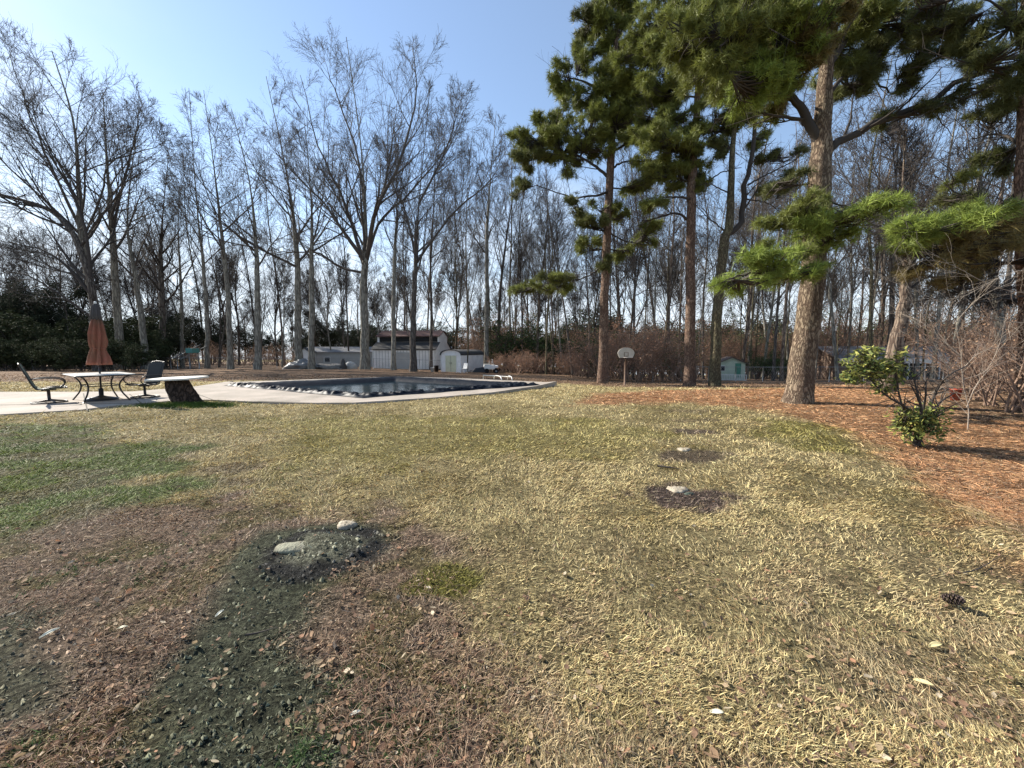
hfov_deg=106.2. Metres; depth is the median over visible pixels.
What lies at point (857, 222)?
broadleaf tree
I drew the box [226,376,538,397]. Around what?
pool cover
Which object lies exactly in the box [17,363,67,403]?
patio chair
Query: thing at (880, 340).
sapling
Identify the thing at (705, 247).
broadleaf tree
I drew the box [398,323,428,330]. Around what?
evergreen tree
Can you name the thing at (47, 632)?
fallen leaf
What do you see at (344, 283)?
broadleaf tree
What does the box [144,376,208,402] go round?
stump table
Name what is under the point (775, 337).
broadleaf tree
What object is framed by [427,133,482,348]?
broadleaf tree
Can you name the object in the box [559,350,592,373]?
brush
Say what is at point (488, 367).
utility cart
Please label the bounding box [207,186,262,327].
broadleaf tree
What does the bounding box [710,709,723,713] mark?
fallen leaf
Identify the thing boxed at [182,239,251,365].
broadleaf tree
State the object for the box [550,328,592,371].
evergreen bush
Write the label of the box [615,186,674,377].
broadleaf tree
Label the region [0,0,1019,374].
sky
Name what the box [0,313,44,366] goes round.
evergreen bush
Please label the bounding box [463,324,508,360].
evergreen tree
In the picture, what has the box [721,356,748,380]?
garden shed
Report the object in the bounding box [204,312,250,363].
evergreen tree
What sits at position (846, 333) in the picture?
sapling
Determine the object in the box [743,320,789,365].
sapling
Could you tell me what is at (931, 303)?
broadleaf tree
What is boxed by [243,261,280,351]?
broadleaf tree
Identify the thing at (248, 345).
evergreen tree
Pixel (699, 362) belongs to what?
sapling
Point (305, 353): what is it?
outbuilding
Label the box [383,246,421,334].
broadleaf tree
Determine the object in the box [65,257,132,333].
broadleaf tree
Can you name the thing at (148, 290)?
broadleaf tree
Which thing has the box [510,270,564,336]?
broadleaf tree
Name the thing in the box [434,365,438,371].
bin
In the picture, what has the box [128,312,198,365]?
evergreen tree
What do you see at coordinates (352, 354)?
long shed
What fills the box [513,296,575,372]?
sapling
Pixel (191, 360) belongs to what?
brush
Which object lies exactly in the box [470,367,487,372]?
wheelbarrow
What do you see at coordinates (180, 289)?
broadleaf tree
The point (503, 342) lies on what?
sapling
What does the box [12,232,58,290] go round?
broadleaf tree
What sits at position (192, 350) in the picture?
play frame
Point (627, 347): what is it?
brush
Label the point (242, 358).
brush
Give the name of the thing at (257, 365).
broadleaf tree
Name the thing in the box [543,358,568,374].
brush
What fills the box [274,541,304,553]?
stone
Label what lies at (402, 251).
broadleaf tree
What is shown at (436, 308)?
broadleaf tree
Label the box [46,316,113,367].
evergreen bush
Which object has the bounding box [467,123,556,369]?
broadleaf tree
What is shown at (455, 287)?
broadleaf tree
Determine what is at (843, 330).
evergreen bush
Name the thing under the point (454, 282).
broadleaf tree
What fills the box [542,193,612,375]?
broadleaf tree
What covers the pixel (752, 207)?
broadleaf tree
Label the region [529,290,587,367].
broadleaf tree
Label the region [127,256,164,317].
broadleaf tree
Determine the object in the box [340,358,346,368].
dark bag
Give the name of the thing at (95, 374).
patio table
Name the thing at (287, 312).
broadleaf tree
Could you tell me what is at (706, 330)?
evergreen tree
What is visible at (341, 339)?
evergreen tree
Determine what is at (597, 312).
broadleaf tree
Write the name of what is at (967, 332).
sapling
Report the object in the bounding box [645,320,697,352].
evergreen tree
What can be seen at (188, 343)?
evergreen tree
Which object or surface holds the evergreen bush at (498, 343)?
on the ground at (246, 575)
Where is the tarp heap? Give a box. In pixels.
[282,358,317,368]
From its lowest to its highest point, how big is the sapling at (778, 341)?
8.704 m
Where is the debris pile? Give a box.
[316,363,347,368]
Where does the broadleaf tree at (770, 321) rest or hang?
on the ground at (246, 575)
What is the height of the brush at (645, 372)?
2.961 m
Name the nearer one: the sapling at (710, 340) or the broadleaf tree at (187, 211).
the sapling at (710, 340)
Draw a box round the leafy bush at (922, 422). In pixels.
[837,345,969,446]
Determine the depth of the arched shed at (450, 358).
40.21 m
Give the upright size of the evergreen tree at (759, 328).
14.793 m
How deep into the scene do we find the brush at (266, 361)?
62.98 m
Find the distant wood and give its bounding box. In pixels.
[100,263,1017,376]
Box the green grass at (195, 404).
[107,400,258,409]
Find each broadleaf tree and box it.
[0,14,199,369]
[0,89,164,370]
[0,223,22,292]
[0,240,26,291]
[0,247,46,301]
[2,213,56,314]
[10,193,93,306]
[11,72,194,368]
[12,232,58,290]
[20,247,123,345]
[20,278,40,309]
[31,252,77,330]
[43,215,99,330]
[51,277,86,317]
[53,215,142,340]
[56,113,176,368]
[63,174,215,367]
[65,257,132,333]
[69,246,111,307]
[85,258,144,329]
[97,135,206,367]
[97,240,147,317]
[97,246,177,364]
[102,175,192,365]
[109,241,193,324]
[114,87,281,368]
[114,87,282,368]
[120,236,176,329]
[126,74,366,360]
[126,200,191,365]
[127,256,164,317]
[144,266,197,358]
[148,138,213,338]
[156,280,203,334]
[165,102,309,369]
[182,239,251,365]
[184,264,242,361]
[189,191,250,338]
[199,224,254,367]
[201,133,307,364]
[205,240,269,365]
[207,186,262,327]
[234,279,281,365]
[237,18,486,368]
[240,104,387,368]
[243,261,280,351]
[245,247,305,365]
[259,218,319,366]
[268,287,316,360]
[279,242,323,346]
[279,244,340,349]
[289,268,333,345]
[303,262,331,316]
[309,169,358,350]
[315,245,349,347]
[318,243,359,346]
[337,253,400,338]
[353,242,387,296]
[355,252,398,337]
[356,287,402,341]
[362,120,431,369]
[368,167,439,330]
[369,75,522,371]
[370,262,422,330]
[378,242,437,330]
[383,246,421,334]
[399,152,478,329]
[407,116,472,369]
[409,237,472,329]
[423,234,491,346]
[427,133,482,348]
[427,157,500,348]
[427,183,483,341]
[428,177,491,347]
[439,252,472,348]
[441,240,493,371]
[453,288,484,345]
[455,105,513,365]
[459,198,512,371]
[463,285,500,360]
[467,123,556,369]
[468,238,497,344]
[474,200,547,370]
[478,140,542,371]
[483,258,528,368]
[494,205,532,329]
[497,150,564,359]
[498,162,581,367]
[498,187,553,335]
[500,238,549,365]
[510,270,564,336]
[511,168,588,371]
[514,219,572,374]
[516,192,575,373]
[517,174,576,375]
[522,232,554,372]
[528,189,579,372]
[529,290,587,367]
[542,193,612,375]
[555,262,594,344]
[558,161,677,347]
[564,240,588,339]
[566,245,630,340]
[569,173,633,373]
[579,191,662,376]
[582,255,618,321]
[587,141,659,379]
[594,147,659,372]
[594,200,681,378]
[599,194,642,331]
[610,227,659,378]
[613,123,719,378]
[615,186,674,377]
[621,247,675,346]
[624,184,678,377]
[628,225,710,376]
[636,184,699,377]
[641,223,709,339]
[649,193,719,378]
[650,239,684,313]
[664,159,750,378]
[675,198,747,331]
[675,221,698,331]
[682,157,759,377]
[695,242,740,344]
[695,257,724,378]
[696,116,842,361]
[708,201,794,378]
[713,215,756,358]
[725,147,784,376]
[733,172,777,328]
[734,102,884,378]
[734,154,784,378]
[737,122,872,380]
[738,226,782,377]
[739,236,798,378]
[749,136,805,378]
[756,142,858,380]
[770,255,844,329]
[772,103,976,380]
[775,230,800,358]
[791,237,885,345]
[792,52,982,380]
[792,239,855,379]
[806,74,967,380]
[824,248,865,353]
[827,102,966,379]
[827,148,881,339]
[828,104,915,372]
[832,89,957,345]
[832,94,974,379]
[834,259,888,370]
[836,206,932,345]
[840,211,927,333]
[848,182,886,336]
[858,118,931,349]
[859,118,1017,391]
[861,47,1014,381]
[861,143,960,301]
[869,255,956,349]
[872,134,966,342]
[883,259,946,334]
[901,48,1018,381]
[912,272,958,336]
[913,63,1015,381]
[913,188,954,379]
[916,142,1004,333]
[919,262,1016,351]
[920,102,1014,377]
[924,264,973,379]
[925,53,1017,357]
[928,118,1015,317]
[935,258,1015,331]
[944,146,1017,336]
[951,265,1017,320]
[953,197,1013,349]
[979,251,1016,335]
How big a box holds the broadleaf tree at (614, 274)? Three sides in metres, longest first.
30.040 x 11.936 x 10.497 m
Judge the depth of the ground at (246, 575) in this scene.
2.49 m
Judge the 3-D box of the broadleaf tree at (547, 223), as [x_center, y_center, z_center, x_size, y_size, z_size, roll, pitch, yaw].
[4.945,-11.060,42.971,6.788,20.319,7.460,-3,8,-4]
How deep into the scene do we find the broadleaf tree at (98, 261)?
54.44 m
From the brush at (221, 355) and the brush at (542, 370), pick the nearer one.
the brush at (542, 370)
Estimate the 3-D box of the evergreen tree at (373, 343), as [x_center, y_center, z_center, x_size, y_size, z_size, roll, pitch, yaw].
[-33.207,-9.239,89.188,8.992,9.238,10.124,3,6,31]
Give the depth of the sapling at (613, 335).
51.66 m
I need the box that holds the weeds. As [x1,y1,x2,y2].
[5,469,468,767]
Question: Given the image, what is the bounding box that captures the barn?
[370,330,450,368]
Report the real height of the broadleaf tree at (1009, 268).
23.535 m
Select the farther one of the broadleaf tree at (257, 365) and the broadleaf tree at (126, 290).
the broadleaf tree at (126, 290)
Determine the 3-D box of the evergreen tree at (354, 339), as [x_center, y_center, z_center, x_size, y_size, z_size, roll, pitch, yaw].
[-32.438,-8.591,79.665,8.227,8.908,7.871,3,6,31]
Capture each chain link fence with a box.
[16,357,359,368]
[373,358,440,370]
[653,366,949,381]
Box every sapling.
[449,321,483,351]
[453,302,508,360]
[453,330,489,349]
[471,304,520,370]
[489,319,528,370]
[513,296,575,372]
[584,314,650,353]
[625,328,657,377]
[648,314,683,377]
[671,310,741,375]
[671,335,709,375]
[697,327,753,368]
[700,314,753,362]
[722,316,780,377]
[728,335,773,377]
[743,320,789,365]
[754,290,853,366]
[766,321,792,377]
[816,288,880,378]
[818,319,852,345]
[819,310,879,345]
[821,297,867,345]
[824,312,887,345]
[853,281,959,354]
[856,233,1023,429]
[878,315,934,345]
[909,287,1014,376]
[909,303,991,348]
[926,306,1012,350]
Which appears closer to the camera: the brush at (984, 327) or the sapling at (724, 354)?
the brush at (984, 327)
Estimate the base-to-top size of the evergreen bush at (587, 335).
8.041 m
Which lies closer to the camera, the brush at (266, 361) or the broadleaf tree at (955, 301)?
the broadleaf tree at (955, 301)
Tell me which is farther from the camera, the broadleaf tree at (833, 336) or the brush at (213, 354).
the brush at (213, 354)
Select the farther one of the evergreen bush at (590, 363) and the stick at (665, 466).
the evergreen bush at (590, 363)
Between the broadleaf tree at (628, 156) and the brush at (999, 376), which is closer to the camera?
the brush at (999, 376)
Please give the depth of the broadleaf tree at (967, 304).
55.65 m
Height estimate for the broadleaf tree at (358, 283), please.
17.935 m
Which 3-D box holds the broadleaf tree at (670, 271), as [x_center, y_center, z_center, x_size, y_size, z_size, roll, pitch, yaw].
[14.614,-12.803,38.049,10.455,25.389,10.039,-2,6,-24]
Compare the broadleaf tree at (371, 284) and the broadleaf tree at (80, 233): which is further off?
the broadleaf tree at (371, 284)
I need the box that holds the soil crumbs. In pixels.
[0,521,405,767]
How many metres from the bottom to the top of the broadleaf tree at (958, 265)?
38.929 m
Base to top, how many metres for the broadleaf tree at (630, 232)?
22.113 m
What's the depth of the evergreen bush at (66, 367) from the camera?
35.23 m
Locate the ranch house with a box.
[816,346,958,379]
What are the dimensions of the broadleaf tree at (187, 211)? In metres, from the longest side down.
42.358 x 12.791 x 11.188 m
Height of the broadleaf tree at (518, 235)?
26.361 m
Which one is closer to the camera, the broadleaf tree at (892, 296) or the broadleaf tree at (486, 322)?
the broadleaf tree at (892, 296)
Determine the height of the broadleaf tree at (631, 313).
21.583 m
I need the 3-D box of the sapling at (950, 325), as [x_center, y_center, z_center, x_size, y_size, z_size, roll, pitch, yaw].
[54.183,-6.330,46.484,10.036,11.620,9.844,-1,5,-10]
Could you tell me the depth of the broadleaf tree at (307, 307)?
63.65 m
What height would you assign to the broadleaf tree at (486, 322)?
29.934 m
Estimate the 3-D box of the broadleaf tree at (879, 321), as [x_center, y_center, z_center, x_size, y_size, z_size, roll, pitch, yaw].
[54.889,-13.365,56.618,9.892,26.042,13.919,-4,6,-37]
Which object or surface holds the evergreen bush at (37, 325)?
on the ground at (246, 575)
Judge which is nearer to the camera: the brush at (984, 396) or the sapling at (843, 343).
the brush at (984, 396)
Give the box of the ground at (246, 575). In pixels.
[0,359,1023,767]
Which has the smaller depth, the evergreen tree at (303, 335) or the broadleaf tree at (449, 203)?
the broadleaf tree at (449, 203)
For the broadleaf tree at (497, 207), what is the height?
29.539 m
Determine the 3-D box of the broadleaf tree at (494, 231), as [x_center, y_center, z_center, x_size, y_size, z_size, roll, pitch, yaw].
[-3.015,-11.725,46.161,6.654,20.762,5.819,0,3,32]
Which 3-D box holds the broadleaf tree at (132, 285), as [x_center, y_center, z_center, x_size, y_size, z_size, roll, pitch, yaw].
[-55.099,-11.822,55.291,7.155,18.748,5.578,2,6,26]
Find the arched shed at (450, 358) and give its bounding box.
[440,349,483,371]
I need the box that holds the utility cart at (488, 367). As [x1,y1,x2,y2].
[484,360,498,372]
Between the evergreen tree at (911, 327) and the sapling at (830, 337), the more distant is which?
the evergreen tree at (911, 327)
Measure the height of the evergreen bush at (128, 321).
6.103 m
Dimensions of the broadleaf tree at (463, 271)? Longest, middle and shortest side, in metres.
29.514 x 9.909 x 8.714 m
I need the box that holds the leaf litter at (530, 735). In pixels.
[0,377,1023,767]
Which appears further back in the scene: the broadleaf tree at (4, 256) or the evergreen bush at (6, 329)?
the broadleaf tree at (4, 256)
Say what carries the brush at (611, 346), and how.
on the ground at (246, 575)
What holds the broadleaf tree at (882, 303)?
on the ground at (246, 575)
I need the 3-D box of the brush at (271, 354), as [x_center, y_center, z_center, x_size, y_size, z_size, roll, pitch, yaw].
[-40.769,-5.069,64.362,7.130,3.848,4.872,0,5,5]
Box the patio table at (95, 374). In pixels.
[62,372,135,403]
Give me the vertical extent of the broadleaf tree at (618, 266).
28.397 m
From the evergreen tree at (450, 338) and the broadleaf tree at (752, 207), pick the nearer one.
the broadleaf tree at (752, 207)
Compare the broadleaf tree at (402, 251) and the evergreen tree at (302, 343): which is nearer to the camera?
the broadleaf tree at (402, 251)
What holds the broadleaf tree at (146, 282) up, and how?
on the ground at (246, 575)
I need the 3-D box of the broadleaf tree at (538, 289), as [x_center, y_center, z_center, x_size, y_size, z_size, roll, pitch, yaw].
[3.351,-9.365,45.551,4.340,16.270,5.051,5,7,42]
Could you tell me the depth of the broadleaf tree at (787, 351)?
49.80 m
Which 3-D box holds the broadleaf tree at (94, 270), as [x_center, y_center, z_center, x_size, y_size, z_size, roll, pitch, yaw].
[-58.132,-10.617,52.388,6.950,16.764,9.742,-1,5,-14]
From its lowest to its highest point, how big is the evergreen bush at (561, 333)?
7.997 m
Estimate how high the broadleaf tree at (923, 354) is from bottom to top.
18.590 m
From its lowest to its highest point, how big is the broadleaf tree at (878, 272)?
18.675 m
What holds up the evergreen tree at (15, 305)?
on the ground at (246, 575)
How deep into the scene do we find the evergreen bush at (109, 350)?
34.21 m
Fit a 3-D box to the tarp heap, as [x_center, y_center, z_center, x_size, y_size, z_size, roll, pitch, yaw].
[-22.931,-2.220,42.037,3.406,1.203,2.922,0,5,0]
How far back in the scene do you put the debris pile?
41.80 m
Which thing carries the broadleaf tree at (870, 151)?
on the ground at (246, 575)
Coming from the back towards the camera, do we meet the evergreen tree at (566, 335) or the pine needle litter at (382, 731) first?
the evergreen tree at (566, 335)
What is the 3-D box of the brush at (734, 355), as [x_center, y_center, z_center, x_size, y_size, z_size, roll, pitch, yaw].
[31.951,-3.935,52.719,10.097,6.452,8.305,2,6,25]
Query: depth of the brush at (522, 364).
37.76 m
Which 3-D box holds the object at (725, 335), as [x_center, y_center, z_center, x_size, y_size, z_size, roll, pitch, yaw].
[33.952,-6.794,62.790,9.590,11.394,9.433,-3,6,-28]
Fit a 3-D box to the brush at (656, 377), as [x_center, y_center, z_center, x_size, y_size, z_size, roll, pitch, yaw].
[11.278,-2.987,32.802,5.270,5.298,7.713,-3,6,-34]
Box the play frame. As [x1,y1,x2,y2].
[174,344,205,368]
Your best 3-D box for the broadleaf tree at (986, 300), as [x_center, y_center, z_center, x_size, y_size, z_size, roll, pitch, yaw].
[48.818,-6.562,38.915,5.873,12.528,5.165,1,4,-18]
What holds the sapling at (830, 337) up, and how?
on the ground at (246, 575)
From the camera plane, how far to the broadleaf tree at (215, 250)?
55.32 m
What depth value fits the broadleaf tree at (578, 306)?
66.68 m
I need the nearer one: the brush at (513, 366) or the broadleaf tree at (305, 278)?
the brush at (513, 366)
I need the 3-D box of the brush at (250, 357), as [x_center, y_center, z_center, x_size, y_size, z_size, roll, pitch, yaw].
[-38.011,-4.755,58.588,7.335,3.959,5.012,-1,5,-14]
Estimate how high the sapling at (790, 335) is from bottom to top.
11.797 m
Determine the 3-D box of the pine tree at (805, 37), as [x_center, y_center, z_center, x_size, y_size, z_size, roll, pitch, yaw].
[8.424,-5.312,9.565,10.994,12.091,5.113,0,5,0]
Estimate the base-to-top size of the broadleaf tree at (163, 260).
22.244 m
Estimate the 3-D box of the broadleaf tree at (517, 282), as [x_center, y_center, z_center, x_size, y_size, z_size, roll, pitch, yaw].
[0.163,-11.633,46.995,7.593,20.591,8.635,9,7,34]
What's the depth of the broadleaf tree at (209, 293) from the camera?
72.69 m
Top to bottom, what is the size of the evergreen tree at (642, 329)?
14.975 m
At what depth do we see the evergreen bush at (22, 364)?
35.58 m
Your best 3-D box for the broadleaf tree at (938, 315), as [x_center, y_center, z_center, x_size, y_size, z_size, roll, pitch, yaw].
[35.146,-12.627,30.584,9.550,25.372,10.494,-5,7,-20]
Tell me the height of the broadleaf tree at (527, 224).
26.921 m
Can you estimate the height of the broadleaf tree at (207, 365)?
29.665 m
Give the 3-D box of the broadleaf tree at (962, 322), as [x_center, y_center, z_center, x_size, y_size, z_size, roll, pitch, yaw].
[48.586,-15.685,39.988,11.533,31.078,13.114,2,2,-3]
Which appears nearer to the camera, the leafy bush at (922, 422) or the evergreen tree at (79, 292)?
the leafy bush at (922, 422)
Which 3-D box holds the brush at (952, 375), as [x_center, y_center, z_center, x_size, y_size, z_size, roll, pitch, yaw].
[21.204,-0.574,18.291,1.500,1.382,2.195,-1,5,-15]
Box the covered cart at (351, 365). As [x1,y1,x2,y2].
[346,361,357,368]
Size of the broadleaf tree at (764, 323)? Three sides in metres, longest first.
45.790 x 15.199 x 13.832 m
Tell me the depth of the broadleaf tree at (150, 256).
52.91 m
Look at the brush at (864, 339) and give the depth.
52.92 m
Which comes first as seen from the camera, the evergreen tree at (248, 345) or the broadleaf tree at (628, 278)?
the broadleaf tree at (628, 278)
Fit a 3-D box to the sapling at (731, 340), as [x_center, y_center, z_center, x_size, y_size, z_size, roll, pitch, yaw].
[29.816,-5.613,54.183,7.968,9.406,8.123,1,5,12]
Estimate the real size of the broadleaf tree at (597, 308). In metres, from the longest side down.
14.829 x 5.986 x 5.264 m
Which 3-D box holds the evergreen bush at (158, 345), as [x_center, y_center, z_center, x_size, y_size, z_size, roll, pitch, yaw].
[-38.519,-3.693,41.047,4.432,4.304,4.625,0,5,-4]
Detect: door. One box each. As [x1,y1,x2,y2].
[396,352,409,368]
[445,356,450,371]
[451,356,455,371]
[735,363,740,377]
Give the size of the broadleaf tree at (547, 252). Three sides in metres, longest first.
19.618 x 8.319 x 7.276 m
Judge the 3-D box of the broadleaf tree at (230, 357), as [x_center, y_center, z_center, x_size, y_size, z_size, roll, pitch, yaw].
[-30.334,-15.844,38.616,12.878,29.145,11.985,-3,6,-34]
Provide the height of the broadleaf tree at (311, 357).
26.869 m
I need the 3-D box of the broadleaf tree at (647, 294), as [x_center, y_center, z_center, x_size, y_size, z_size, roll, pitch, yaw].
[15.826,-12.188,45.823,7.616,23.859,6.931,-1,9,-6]
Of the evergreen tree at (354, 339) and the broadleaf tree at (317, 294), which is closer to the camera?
the broadleaf tree at (317, 294)
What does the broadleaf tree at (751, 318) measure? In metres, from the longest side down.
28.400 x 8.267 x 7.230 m
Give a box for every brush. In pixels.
[177,347,201,365]
[179,345,212,364]
[197,343,235,364]
[210,346,237,364]
[221,349,241,363]
[226,347,265,364]
[240,342,280,365]
[253,343,283,364]
[262,350,274,364]
[267,347,294,365]
[485,351,512,372]
[494,354,515,371]
[497,347,531,373]
[502,345,538,373]
[514,347,539,372]
[517,351,549,373]
[522,349,556,372]
[543,353,574,373]
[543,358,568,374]
[545,308,657,379]
[550,352,584,374]
[553,337,617,377]
[558,333,620,378]
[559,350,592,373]
[579,314,675,379]
[608,318,683,381]
[617,317,680,380]
[619,304,725,381]
[626,355,655,379]
[658,351,681,379]
[670,352,707,379]
[721,336,761,371]
[726,334,781,378]
[753,348,785,378]
[757,333,840,373]
[838,332,913,345]
[867,292,1017,367]
[888,303,1023,407]
[925,328,1016,391]
[931,320,1015,367]
[933,325,1015,399]
[936,360,971,386]
[952,316,1017,358]
[957,295,1023,414]
[966,351,1015,394]
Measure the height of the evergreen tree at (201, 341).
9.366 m
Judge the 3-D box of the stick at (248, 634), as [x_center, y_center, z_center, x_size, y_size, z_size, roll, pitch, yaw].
[-1.251,1.235,1.922,0.142,0.019,0.015,-2,5,-19]
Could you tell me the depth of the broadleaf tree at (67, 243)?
56.02 m
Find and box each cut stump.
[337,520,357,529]
[666,486,688,492]
[677,447,689,450]
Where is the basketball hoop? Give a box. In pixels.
[618,348,634,384]
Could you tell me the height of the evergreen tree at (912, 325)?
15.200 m
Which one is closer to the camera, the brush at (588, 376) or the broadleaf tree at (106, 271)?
the brush at (588, 376)
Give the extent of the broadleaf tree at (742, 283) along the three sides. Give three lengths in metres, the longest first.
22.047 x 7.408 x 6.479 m
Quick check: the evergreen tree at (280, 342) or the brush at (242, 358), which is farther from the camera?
the evergreen tree at (280, 342)
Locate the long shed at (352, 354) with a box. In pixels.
[306,347,451,366]
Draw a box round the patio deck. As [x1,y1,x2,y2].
[0,377,556,415]
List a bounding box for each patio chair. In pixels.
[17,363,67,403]
[123,361,164,398]
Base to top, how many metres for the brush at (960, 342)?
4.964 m
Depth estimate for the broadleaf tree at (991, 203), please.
32.19 m
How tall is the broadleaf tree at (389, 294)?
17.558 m
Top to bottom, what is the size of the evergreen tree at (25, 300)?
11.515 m
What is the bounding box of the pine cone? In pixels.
[941,593,965,605]
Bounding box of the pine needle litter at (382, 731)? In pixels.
[0,383,1023,767]
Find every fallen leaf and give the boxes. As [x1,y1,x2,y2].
[39,627,59,638]
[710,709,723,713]
[913,678,933,685]
[928,641,942,646]
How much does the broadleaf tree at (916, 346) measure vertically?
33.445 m
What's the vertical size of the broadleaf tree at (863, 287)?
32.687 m
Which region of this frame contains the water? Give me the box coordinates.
[294,381,467,392]
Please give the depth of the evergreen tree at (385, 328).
95.06 m
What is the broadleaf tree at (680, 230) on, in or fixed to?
on the ground at (246, 575)
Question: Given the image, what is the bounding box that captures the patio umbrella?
[83,301,118,401]
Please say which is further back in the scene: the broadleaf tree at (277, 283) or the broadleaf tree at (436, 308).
the broadleaf tree at (436, 308)
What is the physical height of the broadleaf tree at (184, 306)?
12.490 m
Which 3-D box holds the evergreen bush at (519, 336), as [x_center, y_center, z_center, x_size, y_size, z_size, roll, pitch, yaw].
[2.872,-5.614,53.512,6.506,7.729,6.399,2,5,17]
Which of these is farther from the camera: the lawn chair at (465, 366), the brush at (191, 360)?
the brush at (191, 360)
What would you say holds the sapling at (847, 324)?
on the ground at (246, 575)
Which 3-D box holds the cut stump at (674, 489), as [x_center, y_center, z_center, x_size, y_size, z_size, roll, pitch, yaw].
[1.717,1.101,3.949,0.235,0.083,0.184,0,5,0]
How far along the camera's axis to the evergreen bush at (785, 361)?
39.89 m
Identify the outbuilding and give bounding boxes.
[302,348,316,361]
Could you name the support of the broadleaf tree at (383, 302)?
on the ground at (246, 575)
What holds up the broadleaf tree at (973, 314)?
on the ground at (246, 575)
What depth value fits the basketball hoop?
19.68 m
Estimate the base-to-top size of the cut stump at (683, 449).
0.088 m
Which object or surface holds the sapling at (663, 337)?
on the ground at (246, 575)
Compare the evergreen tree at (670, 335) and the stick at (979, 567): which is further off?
the evergreen tree at (670, 335)
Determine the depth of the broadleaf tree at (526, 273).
72.20 m
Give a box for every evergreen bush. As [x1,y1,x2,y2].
[0,309,64,367]
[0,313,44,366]
[0,337,33,369]
[0,342,30,370]
[2,346,37,369]
[7,337,70,369]
[8,321,59,367]
[15,326,77,368]
[27,341,68,370]
[30,343,76,369]
[38,336,91,370]
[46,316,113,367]
[82,338,132,370]
[105,314,168,349]
[106,339,144,370]
[115,343,157,370]
[125,329,175,367]
[129,330,184,368]
[479,308,523,370]
[483,300,543,371]
[506,315,549,369]
[520,312,572,372]
[528,310,584,372]
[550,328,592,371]
[570,309,616,374]
[582,338,612,377]
[597,332,647,378]
[658,329,700,379]
[670,322,710,374]
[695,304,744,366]
[728,311,793,352]
[743,339,787,379]
[765,340,788,379]
[820,311,865,345]
[835,309,885,345]
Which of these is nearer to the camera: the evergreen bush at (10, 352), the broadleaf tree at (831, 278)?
the evergreen bush at (10, 352)
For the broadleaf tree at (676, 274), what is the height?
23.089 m
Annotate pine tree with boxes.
[504,0,680,383]
[606,0,795,385]
[650,0,1018,404]
[669,0,810,386]
[851,0,1023,410]
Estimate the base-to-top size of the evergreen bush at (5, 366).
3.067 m
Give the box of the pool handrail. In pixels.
[483,375,512,380]
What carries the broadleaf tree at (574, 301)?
on the ground at (246, 575)
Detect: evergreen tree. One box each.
[0,274,97,328]
[0,279,55,329]
[0,283,35,317]
[0,289,71,324]
[18,299,108,343]
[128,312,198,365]
[130,308,192,361]
[143,300,213,363]
[184,319,236,363]
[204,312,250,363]
[233,332,274,362]
[244,325,278,361]
[263,331,289,361]
[284,331,307,360]
[288,324,322,347]
[301,307,357,346]
[320,327,356,346]
[334,320,370,345]
[340,323,377,346]
[353,325,385,346]
[360,320,409,342]
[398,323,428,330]
[425,321,472,348]
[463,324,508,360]
[548,325,583,345]
[560,309,628,343]
[576,308,637,348]
[623,318,663,350]
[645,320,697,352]
[682,317,732,371]
[726,312,793,346]
[862,315,966,339]
[873,315,942,334]
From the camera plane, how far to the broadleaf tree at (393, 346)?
40.79 m
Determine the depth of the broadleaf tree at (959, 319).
29.04 m
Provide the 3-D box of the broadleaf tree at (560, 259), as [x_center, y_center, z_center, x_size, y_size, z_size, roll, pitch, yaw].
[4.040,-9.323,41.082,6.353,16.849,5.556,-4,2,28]
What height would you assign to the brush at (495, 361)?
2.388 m
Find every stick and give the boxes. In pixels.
[245,627,276,635]
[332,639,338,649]
[657,465,679,468]
[962,556,999,572]
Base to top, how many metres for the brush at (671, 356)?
5.894 m
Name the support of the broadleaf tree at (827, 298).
on the ground at (246, 575)
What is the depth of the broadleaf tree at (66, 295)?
59.99 m
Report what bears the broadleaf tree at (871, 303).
on the ground at (246, 575)
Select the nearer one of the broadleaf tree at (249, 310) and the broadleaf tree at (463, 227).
the broadleaf tree at (249, 310)
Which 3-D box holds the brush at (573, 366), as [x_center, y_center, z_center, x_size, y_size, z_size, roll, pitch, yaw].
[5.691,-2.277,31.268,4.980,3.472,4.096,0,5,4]
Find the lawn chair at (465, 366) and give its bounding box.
[461,363,467,372]
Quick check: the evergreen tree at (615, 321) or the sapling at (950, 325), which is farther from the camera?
the evergreen tree at (615, 321)
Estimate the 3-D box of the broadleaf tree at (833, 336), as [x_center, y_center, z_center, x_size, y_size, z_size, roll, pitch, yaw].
[32.291,-14.124,37.765,11.776,27.815,15.806,0,-4,-19]
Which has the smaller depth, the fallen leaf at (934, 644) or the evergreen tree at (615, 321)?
the fallen leaf at (934, 644)
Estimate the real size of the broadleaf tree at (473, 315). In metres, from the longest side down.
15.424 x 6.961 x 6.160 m
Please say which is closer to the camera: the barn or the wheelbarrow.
the wheelbarrow
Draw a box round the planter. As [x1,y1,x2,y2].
[949,388,961,400]
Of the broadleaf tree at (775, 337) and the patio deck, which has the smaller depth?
the patio deck
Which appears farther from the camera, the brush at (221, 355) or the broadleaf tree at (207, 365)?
the brush at (221, 355)
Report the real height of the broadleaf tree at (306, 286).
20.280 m
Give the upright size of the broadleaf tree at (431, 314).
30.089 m
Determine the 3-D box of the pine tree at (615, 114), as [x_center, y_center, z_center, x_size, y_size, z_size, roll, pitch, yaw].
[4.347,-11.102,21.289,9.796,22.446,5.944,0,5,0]
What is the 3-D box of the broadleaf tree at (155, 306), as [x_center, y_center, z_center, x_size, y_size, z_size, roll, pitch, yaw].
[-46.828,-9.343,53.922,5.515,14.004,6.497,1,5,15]
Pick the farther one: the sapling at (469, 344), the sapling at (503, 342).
the sapling at (469, 344)

